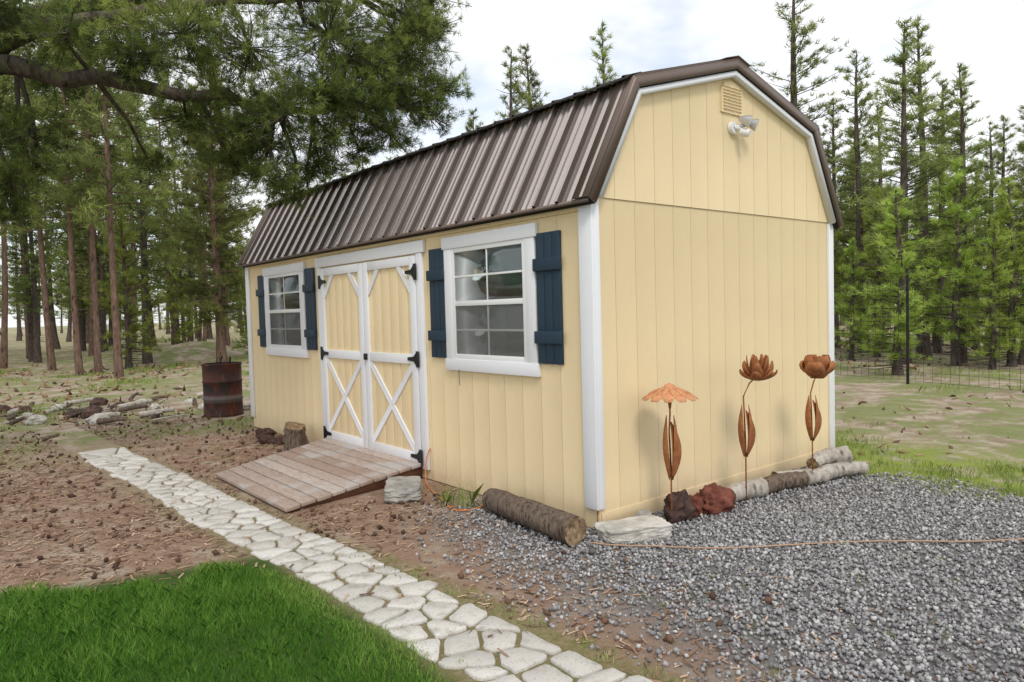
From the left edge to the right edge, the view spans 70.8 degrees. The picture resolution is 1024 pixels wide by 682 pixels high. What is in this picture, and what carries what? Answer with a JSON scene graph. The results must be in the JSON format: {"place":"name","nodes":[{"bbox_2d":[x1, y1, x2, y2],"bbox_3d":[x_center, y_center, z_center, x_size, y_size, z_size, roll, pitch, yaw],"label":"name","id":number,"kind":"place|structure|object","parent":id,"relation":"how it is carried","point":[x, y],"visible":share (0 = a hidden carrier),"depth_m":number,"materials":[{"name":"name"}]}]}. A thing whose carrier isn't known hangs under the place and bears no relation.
{"place":"outdoors","nodes":[
{"label":"outdoors","id":0,"kind":"place"},
{"bbox_2d":[0,557,453,681],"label":"lawn grass","id":1,"kind":"structure","parent":0,"point":[17,604],"depth_m":3.29,"materials":[{"name":"green plant"}]},
{"bbox_2d":[78,447,652,681],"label":"flagstone path","id":2,"kind":"structure","parent":0,"point":[438,608],"depth_m":3.76,"materials":[{"name":"beige stone"}]},
{"bbox_2d":[0,300,1023,681],"bbox_3d":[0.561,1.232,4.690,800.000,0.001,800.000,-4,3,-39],"label":"ground","id":3,"kind":"structure","parent":0,"point":[984,426],"depth_m":4.78,"materials":[{"name":"soil"}]},
{"bbox_2d":[0,47,50,358],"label":"pine tree","id":4,"kind":"object","parent":3,"relation":"on","point":[25,321],"visible":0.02,"depth_m":29.68,"materials":[{"name":"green plant"}]},
{"bbox_2d":[0,6,58,368],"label":"pine tree","id":5,"kind":"object","parent":3,"relation":"on","point":[4,342],"visible":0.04,"depth_m":23.71,"materials":[{"name":"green plant"}]},
{"bbox_2d":[0,148,63,361],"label":"pine tree","id":6,"kind":"object","parent":3,"relation":"on","point":[30,328],"visible":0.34,"depth_m":27.13,"materials":[{"name":"green plant"}]},
{"bbox_2d":[0,146,69,362],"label":"pine tree","id":7,"kind":"object","parent":3,"relation":"on","point":[36,305],"visible":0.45,"depth_m":26.49,"materials":[{"name":"green plant"}]},
{"bbox_2d":[0,0,106,370],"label":"pine tree","id":8,"kind":"object","parent":3,"relation":"on","point":[50,352],"visible":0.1,"depth_m":21.91,"materials":[{"name":"green plant"}]},
{"bbox_2d":[32,60,107,345],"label":"pine tree","id":9,"kind":"object","parent":3,"relation":"on","point":[63,244],"visible":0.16,"depth_m":33.29,"materials":[{"name":"green plant"}]},
{"bbox_2d":[0,0,140,375],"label":"pine tree","id":10,"kind":"object","parent":3,"relation":"on","point":[78,365],"visible":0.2,"depth_m":19.50,"materials":[{"name":"green plant"}]},
{"bbox_2d":[0,0,148,373],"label":"pine tree","id":11,"kind":"object","parent":3,"relation":"on","point":[98,367],"visible":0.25,"depth_m":19.59,"materials":[{"name":"green plant"}]},
{"bbox_2d":[46,164,107,331],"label":"pine tree","id":12,"kind":"object","parent":3,"relation":"on","point":[59,266],"visible":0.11,"depth_m":38.00,"materials":[{"name":"green plant"}]},
{"bbox_2d":[26,47,138,355],"bbox_3d":[-16.059,-5.805,26.975,3.914,13.166,3.949,-2,3,-14],"label":"pine tree","id":13,"kind":"object","parent":3,"relation":"on","point":[91,345],"visible":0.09,"depth_m":27.27,"materials":[{"name":"green plant"}]},
{"bbox_2d":[22,24,182,376],"bbox_3d":[-10.422,-5.524,18.384,3.520,13.014,3.614,-2,2,0],"label":"pine tree","id":14,"kind":"object","parent":3,"relation":"on","point":[107,146],"visible":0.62,"depth_m":18.61,"materials":[{"name":"green plant"}]},
{"bbox_2d":[78,209,167,368],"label":"pine tree","id":15,"kind":"object","parent":3,"relation":"on","point":[129,329],"visible":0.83,"depth_m":21.67,"materials":[{"name":"green plant"}]},
{"bbox_2d":[0,392,250,440],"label":"rock pile","id":16,"kind":"object","parent":3,"relation":"on","point":[92,413],"visible":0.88,"depth_m":11.11,"materials":[{"name":"grey stone"}]},
{"bbox_2d":[92,63,176,350],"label":"pine tree","id":17,"kind":"object","parent":3,"relation":"on","point":[131,219],"visible":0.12,"depth_m":29.32,"materials":[{"name":"green plant"}]},
{"bbox_2d":[97,90,172,349],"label":"pine tree","id":18,"kind":"object","parent":3,"relation":"on","point":[103,248],"visible":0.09,"depth_m":33.09,"materials":[{"name":"green plant"}]},
{"bbox_2d":[94,75,191,363],"bbox_3d":[-12.329,-4.089,24.082,3.154,9.757,2.994,-2,2,-8],"label":"pine tree","id":19,"kind":"object","parent":3,"relation":"on","point":[147,357],"visible":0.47,"depth_m":24.01,"materials":[{"name":"green plant"}]},
{"bbox_2d":[44,341,248,366],"bbox_3d":[-12.562,0.359,26.885,9.000,0.623,6.000,-4,3,-39],"label":"dirt mound","id":20,"kind":"object","parent":3,"relation":"on","point":[193,351],"visible":0.46,"depth_m":25.31,"materials":[{"name":"soil"}]},
{"bbox_2d":[128,70,207,341],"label":"pine tree","id":21,"kind":"object","parent":3,"relation":"on","point":[166,148],"visible":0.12,"depth_m":34.56,"materials":[{"name":"green plant"}]},
{"bbox_2d":[131,77,209,344],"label":"pine tree","id":22,"kind":"object","parent":3,"relation":"on","point":[165,203],"visible":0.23,"depth_m":30.54,"materials":[{"name":"green plant"}]},
{"bbox_2d":[152,249,206,343],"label":"pine tree","id":23,"kind":"object","parent":3,"relation":"on","point":[179,327],"visible":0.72,"depth_m":30.18,"materials":[{"name":"green plant"}]},
{"bbox_2d":[129,52,268,361],"bbox_3d":[-10.167,-4.585,23.924,4.740,10.665,4.581,-2,0,-6],"label":"pine tree","id":24,"kind":"object","parent":3,"relation":"on","point":[212,205],"visible":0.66,"depth_m":23.72,"materials":[{"name":"green plant"}]},
{"bbox_2d":[161,144,238,340],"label":"pine tree","id":25,"kind":"object","parent":3,"relation":"on","point":[199,334],"visible":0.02,"depth_m":38.12,"materials":[{"name":"green plant"}]},
{"bbox_2d":[163,82,241,341],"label":"pine tree","id":26,"kind":"object","parent":3,"relation":"on","point":[203,220],"visible":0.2,"depth_m":32.43,"materials":[{"name":"green plant"}]},
{"bbox_2d":[180,108,261,345],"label":"pine tree","id":27,"kind":"object","parent":3,"relation":"on","point":[237,242],"visible":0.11,"depth_m":35.34,"materials":[{"name":"green plant"}]},
{"bbox_2d":[201,356,243,417],"bbox_3d":[-4.324,0.666,10.761,0.574,0.885,0.574,-4,3,-39],"label":"burn barrel","id":28,"kind":"object","parent":3,"relation":"on","point":[222,389],"visible":0.99,"depth_m":10.54,"materials":[{"name":"brown metal"}]},
{"bbox_2d":[209,206,244,342],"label":"pine tree","id":29,"kind":"object","parent":3,"relation":"on","point":[231,289],"visible":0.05,"depth_m":41.73,"materials":[{"name":"green plant"}]},
{"bbox_2d":[0,0,473,236],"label":"overhanging pine tree","id":30,"kind":"object","parent":3,"relation":"on","point":[391,64],"visible":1,"depth_m":6.58,"materials":[{"name":"green plant"}]},
{"bbox_2d":[226,272,247,355],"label":"pine tree","id":31,"kind":"object","parent":3,"relation":"on","point":[244,336],"visible":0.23,"depth_m":25.86,"materials":[{"name":"green plant"}]},
{"bbox_2d":[256,433,266,438],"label":"dark rock","id":32,"kind":"object","parent":3,"relation":"on","point":[259,436],"visible":0.3,"depth_m":8.40,"materials":[{"name":"brown stone"}]},
{"bbox_2d":[257,434,273,443],"bbox_3d":[-2.807,1.142,8.253,0.200,0.137,0.191,-4,3,-39],"label":"dark rock","id":33,"kind":"object","parent":3,"relation":"on","point":[267,439],"visible":0.73,"depth_m":8.21,"materials":[{"name":"brown stone"}]},
{"bbox_2d":[255,428,276,436],"bbox_3d":[-2.971,1.127,8.706,0.224,0.155,0.209,-1,3,19],"label":"dark rock","id":34,"kind":"object","parent":3,"relation":"on","point":[268,431],"visible":0.57,"depth_m":8.66,"materials":[{"name":"brown stone"}]},
{"bbox_2d":[271,436,283,444],"bbox_3d":[-2.639,1.141,8.207,0.167,0.116,0.186,-1,3,21],"label":"dark rock","id":35,"kind":"object","parent":3,"relation":"on","point":[278,440],"visible":0.62,"depth_m":8.15,"materials":[{"name":"brown stone"}]},
{"bbox_2d":[276,155,292,197],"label":"pine tree","id":36,"kind":"object","parent":3,"relation":"on","point":[287,175],"visible":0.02,"depth_m":35.20,"materials":[{"name":"green plant"}]},
{"bbox_2d":[283,424,302,450],"bbox_3d":[-2.354,1.048,7.743,0.209,0.301,0.218,-4,3,-39],"label":"wood stump","id":37,"kind":"object","parent":3,"relation":"on","point":[293,436],"visible":0.87,"depth_m":7.67,"materials":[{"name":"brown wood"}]},
{"bbox_2d":[283,422,308,444],"bbox_3d":[-2.390,1.054,7.976,0.255,0.316,0.259,-4,3,-39],"label":"wood stump","id":38,"kind":"object","parent":3,"relation":"on","point":[305,441],"visible":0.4,"depth_m":7.96,"materials":[{"name":"wood"}]},
{"bbox_2d":[216,437,421,512],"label":"wooden ramp","id":39,"kind":"structure","parent":3,"relation":"on","point":[322,471],"depth_m":6.21,"materials":[{"name":"brown wood"}]},
{"bbox_2d":[384,476,421,503],"bbox_3d":[-0.859,1.172,5.694,0.294,0.129,0.479,-2,2,-6],"label":"concrete block","id":40,"kind":"object","parent":3,"relation":"on","point":[397,489],"depth_m":5.50,"materials":[{"name":"grey concrete"}]},
{"bbox_2d":[425,449,482,510],"bbox_3d":[-0.463,1.071,5.709,0.305,0.276,1.075,-3,3,-21],"label":"extension cord","id":41,"kind":"object","parent":3,"relation":"on","point":[438,496],"visible":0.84,"depth_m":5.61,"materials":[{"name":"orange plastic"}]},
{"bbox_2d":[464,107,485,131],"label":"pine tree","id":42,"kind":"object","parent":3,"relation":"on","point":[470,123],"visible":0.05,"depth_m":31.51,"materials":[{"name":"green plant"}]},
{"bbox_2d":[0,340,1023,681],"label":"pine duff and cones","id":43,"kind":"object","parent":3,"relation":"on","point":[668,638],"visible":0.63,"depth_m":5.21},
{"bbox_2d":[493,44,535,121],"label":"pine tree","id":44,"kind":"object","parent":3,"relation":"on","point":[513,86],"visible":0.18,"depth_m":29.63,"materials":[{"name":"green plant"}]},
{"bbox_2d":[505,43,550,111],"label":"pine tree","id":45,"kind":"object","parent":3,"relation":"on","point":[535,83],"visible":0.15,"depth_m":30.84,"materials":[{"name":"green plant"}]},
{"bbox_2d":[482,488,586,545],"bbox_3d":[0.110,1.143,4.794,0.194,0.185,1.006,-3,3,-33],"label":"bark log","id":46,"kind":"object","parent":3,"relation":"on","point":[565,527],"visible":1,"depth_m":4.58,"materials":[{"name":"brown wood"}]},
{"bbox_2d":[237,55,843,527],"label":"garden shed","id":47,"kind":"structure","parent":3,"relation":"on","point":[561,287],"depth_m":5.55,"materials":[{"name":"beige wood"}]},
{"bbox_2d":[256,262,317,357],"bbox_3d":[-2.684,-0.352,8.491,0.044,1.070,1.714,-4,3,-39],"label":"window","id":48,"kind":"structure","parent":47,"relation":"in","point":[287,316],"depth_m":8.41,"materials":[{"name":"white plastic"}]},
{"bbox_2d":[325,266,414,450],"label":"door panels","id":49,"kind":"structure","parent":47,"relation":"in","point":[389,298],"depth_m":6.80,"materials":[{"name":"beige wood"}]},
{"bbox_2d":[426,223,563,376],"bbox_3d":[-0.183,-0.291,5.431,0.044,1.070,1.629,-4,3,-39],"label":"window","id":50,"kind":"structure","parent":47,"relation":"in","point":[506,318],"depth_m":5.33,"materials":[{"name":"white plastic"}]},
{"bbox_2d":[588,548,595,554],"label":"stone","id":51,"kind":"object","parent":3,"relation":"on","point":[592,551],"visible":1,"depth_m":4.21,"materials":[{"name":"grey stone"}]},
{"bbox_2d":[580,20,620,90],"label":"pine tree","id":52,"kind":"object","parent":3,"relation":"on","point":[603,77],"visible":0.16,"depth_m":29.56,"materials":[{"name":"green plant"}]},
{"bbox_2d":[592,515,672,543],"bbox_3d":[0.765,1.193,4.534,0.460,0.106,0.253,-2,3,-19],"label":"flat pale rock","id":53,"kind":"object","parent":3,"relation":"on","point":[641,529],"visible":0.97,"depth_m":4.46,"materials":[{"name":"stone"}]},
{"bbox_2d":[632,509,651,516],"bbox_3d":[0.867,1.180,4.782,0.132,0.109,0.196,0,3,34],"label":"pale rock","id":54,"kind":"object","parent":3,"relation":"on","point":[641,512],"visible":0.39,"depth_m":4.77,"materials":[{"name":"grey stone"}]},
{"bbox_2d":[663,489,695,523],"bbox_3d":[1.114,1.130,4.848,0.233,0.256,0.207,-2,3,-19],"label":"dark lava rock","id":55,"kind":"object","parent":3,"relation":"on","point":[684,509],"visible":0.93,"depth_m":4.78,"materials":[{"name":"brown stone"}]},
{"bbox_2d":[689,495,703,516],"bbox_3d":[1.266,1.139,4.978,0.194,0.158,0.167,-4,3,-39],"label":"red lava rock","id":56,"kind":"object","parent":3,"relation":"on","point":[698,502],"visible":0.52,"depth_m":4.92,"materials":[{"name":"red stone"}]},
{"bbox_2d":[695,482,735,514],"bbox_3d":[1.410,1.115,5.045,0.284,0.240,0.396,0,3,33],"label":"red lava rock","id":57,"kind":"object","parent":3,"relation":"on","point":[717,499],"visible":0.84,"depth_m":4.97,"materials":[{"name":"red stone"}]},
{"bbox_2d":[726,477,768,502],"bbox_3d":[1.702,1.098,5.284,0.392,0.152,0.156,-3,3,-33],"label":"weathered log","id":58,"kind":"object","parent":3,"relation":"on","point":[758,487],"visible":0.78,"depth_m":5.26,"materials":[{"name":"white wood"}]},
{"bbox_2d":[738,354,777,502],"bbox_3d":[1.782,0.645,5.197,0.261,1.100,0.265,-4,3,-39],"label":"metal flower","id":59,"kind":"object","parent":3,"relation":"on","point":[760,369],"visible":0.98,"depth_m":5.16,"materials":[{"name":"metal"}]},
{"bbox_2d":[763,471,809,493],"bbox_3d":[2.082,1.085,5.533,0.451,0.143,0.145,-3,3,-28],"label":"weathered log","id":60,"kind":"object","parent":3,"relation":"on","point":[782,481],"visible":0.9,"depth_m":5.49,"materials":[{"name":"brown wood"}]},
{"bbox_2d":[749,0,863,264],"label":"pine tree","id":61,"kind":"object","parent":3,"relation":"on","point":[793,81],"visible":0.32,"depth_m":23.25,"materials":[{"name":"green plant"}]},
{"bbox_2d":[816,124,847,293],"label":"pine tree","id":62,"kind":"object","parent":3,"relation":"on","point":[823,135],"visible":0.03,"depth_m":26.23,"materials":[{"name":"green plant"}]},
{"bbox_2d":[820,96,872,348],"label":"pine tree","id":63,"kind":"object","parent":3,"relation":"on","point":[833,141],"visible":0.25,"depth_m":21.71,"materials":[{"name":"green plant"}]},
{"bbox_2d":[833,231,860,347],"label":"pine tree","id":64,"kind":"object","parent":3,"relation":"on","point":[839,281],"visible":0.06,"depth_m":19.83,"materials":[{"name":"green plant"}]},
{"bbox_2d":[836,117,876,341],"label":"pine tree","id":65,"kind":"object","parent":3,"relation":"on","point":[854,184],"visible":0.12,"depth_m":24.09,"materials":[{"name":"green plant"}]},
{"bbox_2d":[834,236,883,359],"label":"pine tree","id":66,"kind":"object","parent":3,"relation":"on","point":[850,307],"visible":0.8,"depth_m":17.56,"materials":[{"name":"green plant"}]},
{"bbox_2d":[827,47,913,352],"bbox_3d":[9.491,-3.888,19.881,2.708,8.513,3.037,-4,3,-39],"label":"pine tree","id":67,"kind":"object","parent":3,"relation":"on","point":[855,121],"visible":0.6,"depth_m":19.80,"materials":[{"name":"green plant"}]},
{"bbox_2d":[837,185,917,356],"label":"pine tree","id":68,"kind":"object","parent":3,"relation":"on","point":[877,280],"visible":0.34,"depth_m":18.17,"materials":[{"name":"green plant"}]},
{"bbox_2d":[843,103,915,346],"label":"pine tree","id":69,"kind":"object","parent":3,"relation":"on","point":[880,183],"visible":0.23,"depth_m":22.06,"materials":[{"name":"green plant"}]},
{"bbox_2d":[843,185,947,375],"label":"pine tree","id":70,"kind":"object","parent":3,"relation":"on","point":[903,262],"visible":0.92,"depth_m":13.68,"materials":[{"name":"green plant"}]},
{"bbox_2d":[843,16,975,364],"bbox_3d":[8.642,-3.257,15.673,2.542,7.665,2.354,-1,3,17],"label":"pine tree","id":71,"kind":"object","parent":3,"relation":"on","point":[895,93],"visible":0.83,"depth_m":15.58,"materials":[{"name":"green plant"}]},
{"bbox_2d":[883,182,954,347],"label":"pine tree","id":72,"kind":"object","parent":3,"relation":"on","point":[914,270],"visible":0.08,"depth_m":19.88,"materials":[{"name":"green plant"}]},
{"bbox_2d":[854,13,999,358],"bbox_3d":[9.976,-3.741,17.547,3.114,8.378,2.957,-2,1,-11],"label":"pine tree","id":73,"kind":"object","parent":3,"relation":"on","point":[924,218],"visible":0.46,"depth_m":17.40,"materials":[{"name":"green plant"}]},
{"bbox_2d":[834,274,1023,390],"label":"wire fence","id":74,"kind":"object","parent":3,"relation":"on","point":[907,289],"visible":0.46,"depth_m":12.19,"materials":[{"name":"black metal"}]},
{"bbox_2d":[909,152,971,353],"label":"pine tree","id":75,"kind":"object","parent":3,"relation":"on","point":[937,341],"visible":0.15,"depth_m":18.79,"materials":[{"name":"green plant"}]},
{"bbox_2d":[908,78,986,343],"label":"pine tree","id":76,"kind":"object","parent":3,"relation":"on","point":[944,86],"visible":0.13,"depth_m":21.86,"materials":[{"name":"green plant"}]},
{"bbox_2d":[909,62,1015,362],"bbox_3d":[9.914,-2.783,15.730,2.289,6.631,2.238,-2,3,-4],"label":"pine tree","id":77,"kind":"object","parent":3,"relation":"on","point":[959,138],"visible":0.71,"depth_m":15.72,"materials":[{"name":"green plant"}]},
{"bbox_2d":[930,102,996,333],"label":"pine tree","id":78,"kind":"object","parent":3,"relation":"on","point":[966,129],"visible":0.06,"depth_m":24.27,"materials":[{"name":"green plant"}]},
{"bbox_2d":[904,156,1023,365],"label":"pine tree","id":79,"kind":"object","parent":3,"relation":"on","point":[965,217],"visible":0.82,"depth_m":15.20,"materials":[{"name":"green plant"}]},
{"bbox_2d":[935,172,1016,348],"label":"pine tree","id":80,"kind":"object","parent":3,"relation":"on","point":[977,324],"visible":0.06,"depth_m":19.99,"materials":[{"name":"green plant"}]},
{"bbox_2d":[937,119,1022,354],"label":"pine tree","id":81,"kind":"object","parent":3,"relation":"on","point":[990,155],"visible":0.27,"depth_m":17.87,"materials":[{"name":"green plant"}]},
{"bbox_2d":[944,217,1023,369],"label":"pine tree","id":82,"kind":"object","parent":3,"relation":"on","point":[994,297],"visible":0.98,"depth_m":14.18,"materials":[{"name":"green plant"}]},
{"bbox_2d":[955,175,1023,366],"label":"pine tree","id":83,"kind":"object","parent":3,"relation":"on","point":[1003,214],"visible":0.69,"depth_m":14.74,"materials":[{"name":"green plant"}]},
{"bbox_2d":[969,115,1023,341],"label":"pine tree","id":84,"kind":"object","parent":3,"relation":"on","point":[1004,150],"visible":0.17,"depth_m":21.90,"materials":[{"name":"green plant"}]},
{"bbox_2d":[971,104,1023,364],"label":"pine tree","id":85,"kind":"object","parent":3,"relation":"on","point":[1020,146],"visible":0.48,"depth_m":15.15,"materials":[{"name":"green plant"}]},
{"bbox_2d":[986,188,1023,350],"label":"pine tree","id":86,"kind":"object","parent":3,"relation":"on","point":[1022,242],"visible":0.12,"depth_m":17.01,"materials":[{"name":"green plant"}]},
{"bbox_2d":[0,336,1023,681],"bbox_3d":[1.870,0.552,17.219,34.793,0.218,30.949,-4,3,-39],"label":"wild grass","id":87,"kind":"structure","parent":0,"point":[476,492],"depth_m":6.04,"materials":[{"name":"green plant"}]},
{"bbox_2d":[0,0,1023,327],"label":"sky","id":88,"kind":"structure","parent":0,"point":[987,36],"materials":[{"name":"white"}]},
{"bbox_2d":[399,467,1023,681],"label":"gravel","id":89,"kind":"structure","parent":0,"point":[999,637],"depth_m":3.83,"materials":[{"name":"grey gravel"}]},
{"bbox_2d":[642,383,697,510],"bbox_3d":[1.044,0.755,4.737,0.366,0.960,0.366,-4,3,-39],"label":"metal flower","id":90,"kind":"object","parent":89,"relation":"in","point":[668,393],"visible":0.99,"depth_m":4.70,"materials":[{"name":"metal"}]},
{"bbox_2d":[771,469,829,484],"bbox_3d":[2.265,1.073,5.643,0.466,0.143,0.142,-2,3,-14],"label":"weathered log","id":91,"kind":"object","parent":89,"relation":"on","point":[816,476],"visible":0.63,"depth_m":5.62,"materials":[{"name":"white wood"}]},
{"bbox_2d":[593,538,1023,548],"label":"ground cord","id":92,"kind":"object","parent":89,"relation":"on","point":[806,543],"visible":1,"depth_m":4.24,"materials":[{"name":"orange plastic"}]},
{"bbox_2d":[799,354,835,485],"bbox_3d":[2.391,0.635,5.632,0.241,1.050,0.241,-2,2,-11],"label":"metal flower","id":93,"kind":"object","parent":89,"relation":"in","point":[814,366],"visible":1,"depth_m":5.58,"materials":[{"name":"metal"}]},
{"bbox_2d":[816,461,868,484],"bbox_3d":[2.637,1.058,5.821,0.590,0.152,0.153,-3,3,-27],"label":"driftwood log","id":94,"kind":"object","parent":89,"relation":"on","point":[838,469],"visible":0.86,"depth_m":5.82,"materials":[{"name":"white wood"}]},
{"bbox_2d":[806,445,852,468],"bbox_3d":[2.570,0.950,5.872,0.425,0.160,0.180,-3,3,-21],"label":"driftwood log","id":95,"kind":"object","parent":94,"relation":"on","point":[831,455],"visible":0.93,"depth_m":5.84,"materials":[{"name":"white wood"}]}
]}

